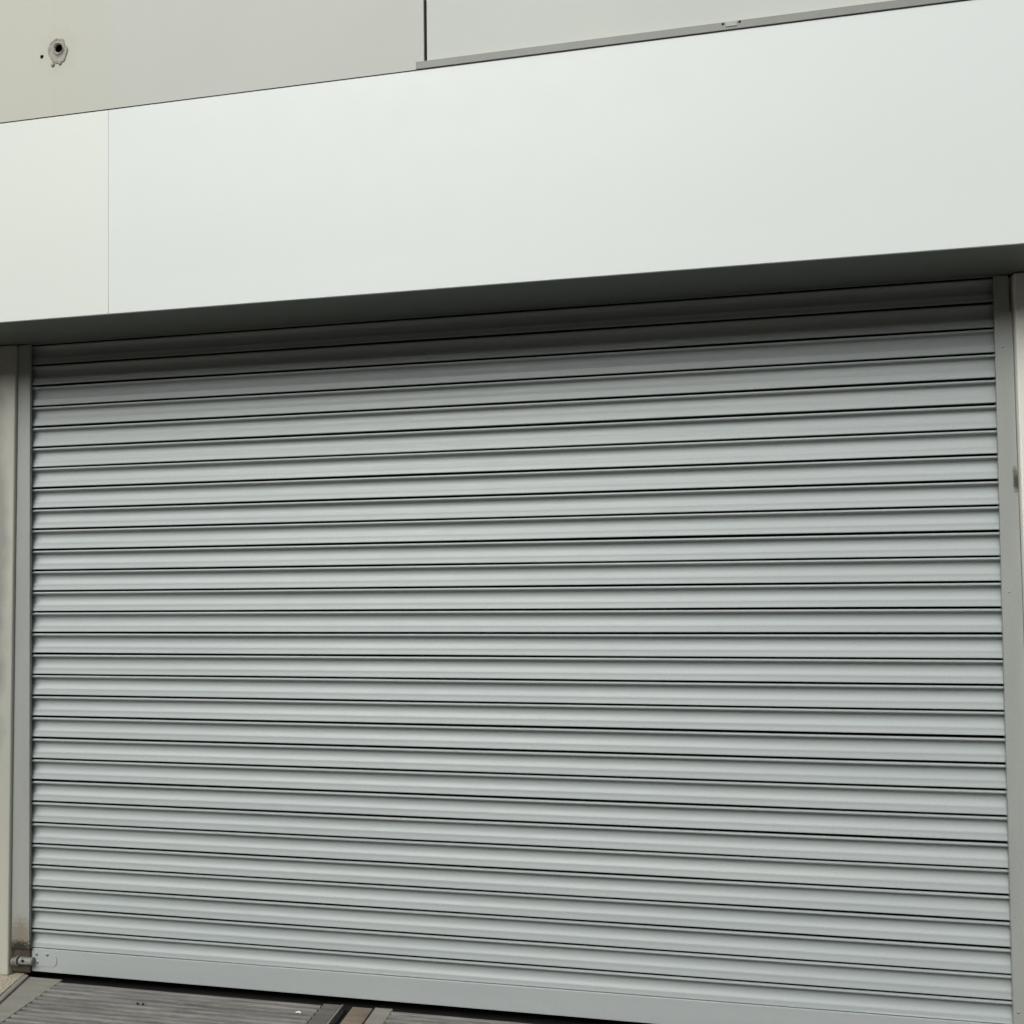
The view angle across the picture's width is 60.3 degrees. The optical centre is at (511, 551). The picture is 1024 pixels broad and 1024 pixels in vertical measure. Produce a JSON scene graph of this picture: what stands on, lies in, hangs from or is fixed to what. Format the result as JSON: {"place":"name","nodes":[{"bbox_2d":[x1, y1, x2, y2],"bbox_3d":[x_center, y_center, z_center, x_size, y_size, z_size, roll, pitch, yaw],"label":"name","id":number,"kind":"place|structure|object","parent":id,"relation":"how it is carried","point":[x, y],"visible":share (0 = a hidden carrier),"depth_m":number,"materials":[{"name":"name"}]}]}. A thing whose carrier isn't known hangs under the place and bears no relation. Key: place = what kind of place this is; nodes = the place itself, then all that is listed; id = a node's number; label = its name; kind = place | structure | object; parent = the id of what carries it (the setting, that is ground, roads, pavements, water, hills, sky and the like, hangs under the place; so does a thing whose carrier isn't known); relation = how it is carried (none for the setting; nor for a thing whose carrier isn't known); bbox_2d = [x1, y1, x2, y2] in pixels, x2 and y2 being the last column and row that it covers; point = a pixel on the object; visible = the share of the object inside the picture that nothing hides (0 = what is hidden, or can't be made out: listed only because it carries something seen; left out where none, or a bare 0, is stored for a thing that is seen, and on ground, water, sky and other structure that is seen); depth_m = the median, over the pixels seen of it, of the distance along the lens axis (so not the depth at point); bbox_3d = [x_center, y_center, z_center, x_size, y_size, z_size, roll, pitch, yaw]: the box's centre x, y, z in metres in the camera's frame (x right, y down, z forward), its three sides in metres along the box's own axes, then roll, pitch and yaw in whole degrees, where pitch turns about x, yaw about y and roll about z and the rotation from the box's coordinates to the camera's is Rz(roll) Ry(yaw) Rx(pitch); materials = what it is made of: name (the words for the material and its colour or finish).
{"place":"outdoors","nodes":[
{"label":"outdoors","id":0,"kind":"place"},
{"bbox_2d":[0,971,27,995],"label":"stone paving","id":1,"kind":"structure","parent":0,"point":[7,982],"depth_m":4.16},
{"bbox_2d":[0,345,18,974],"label":"wall pier","id":2,"kind":"structure","parent":1,"relation":"on","point":[9,361],"depth_m":4.24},
{"bbox_2d":[28,971,651,1023],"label":"paving base","id":3,"kind":"object","parent":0,"point":[462,1012],"depth_m":4.00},
{"bbox_2d":[0,975,61,1022],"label":"edging board","id":4,"kind":"object","parent":3,"relation":"on","point":[21,993],"visible":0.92,"depth_m":4.03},
{"bbox_2d":[0,982,321,1023],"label":"floor panel","id":5,"kind":"structure","parent":3,"relation":"on","point":[64,1003],"depth_m":3.87,"materials":[{"name":"wood"}]},
{"bbox_2d":[308,1004,340,1023],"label":"frame board","id":6,"kind":"object","parent":3,"relation":"on","point":[325,1013],"visible":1,"depth_m":3.80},
{"bbox_2d":[327,1004,342,1023],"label":"metal edging","id":7,"kind":"object","parent":3,"relation":"on","point":[337,1015],"visible":1,"depth_m":3.81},
{"bbox_2d":[340,1007,372,1023],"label":"brown board","id":8,"kind":"object","parent":3,"relation":"on","point":[356,1015],"visible":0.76,"depth_m":3.79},
{"bbox_2d":[364,1008,392,1023],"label":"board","id":9,"kind":"object","parent":3,"relation":"on","point":[378,1015],"visible":0.78,"depth_m":3.78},
{"bbox_2d":[384,1012,527,1023],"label":"floor panel","id":10,"kind":"structure","parent":3,"relation":"on","point":[402,1018],"depth_m":3.74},
{"bbox_2d":[1008,273,1023,632],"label":"wall pier","id":11,"kind":"structure","parent":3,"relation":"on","point":[1016,293],"depth_m":3.40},
{"bbox_3d":[1.372,-1.505,7.658,18.000,7.300,7.964,-1,-1,11],"label":"shop building","id":12,"kind":"object","parent":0,"visible":0},
{"bbox_2d":[0,0,424,122],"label":"wall cladding","id":13,"kind":"structure","parent":12,"relation":"attached to","point":[60,57],"depth_m":3.77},
{"bbox_2d":[424,0,426,60],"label":"joint filler","id":14,"kind":"object","parent":13,"relation":"attached to","point":[425,30],"visible":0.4,"depth_m":3.58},
{"bbox_2d":[0,0,1023,345],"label":"fascia","id":15,"kind":"structure","parent":13,"relation":"attached to","point":[860,150],"depth_m":3.46,"materials":[{"name":"paint"}]},
{"bbox_2d":[10,275,1023,1023],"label":"roller shutter","id":16,"kind":"object","parent":15,"relation":"attached to","point":[652,661],"visible":0.96,"depth_m":3.78,"materials":[{"name":"paint"}]},
{"bbox_2d":[416,0,969,70],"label":"metal flashing","id":17,"kind":"object","parent":15,"relation":"attached to","point":[688,31],"visible":1,"depth_m":3.35,"materials":[{"name":"paint"}]},
{"bbox_2d":[427,0,891,59],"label":"wall cladding","id":18,"kind":"structure","parent":12,"relation":"attached to","point":[456,28],"depth_m":3.45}
]}

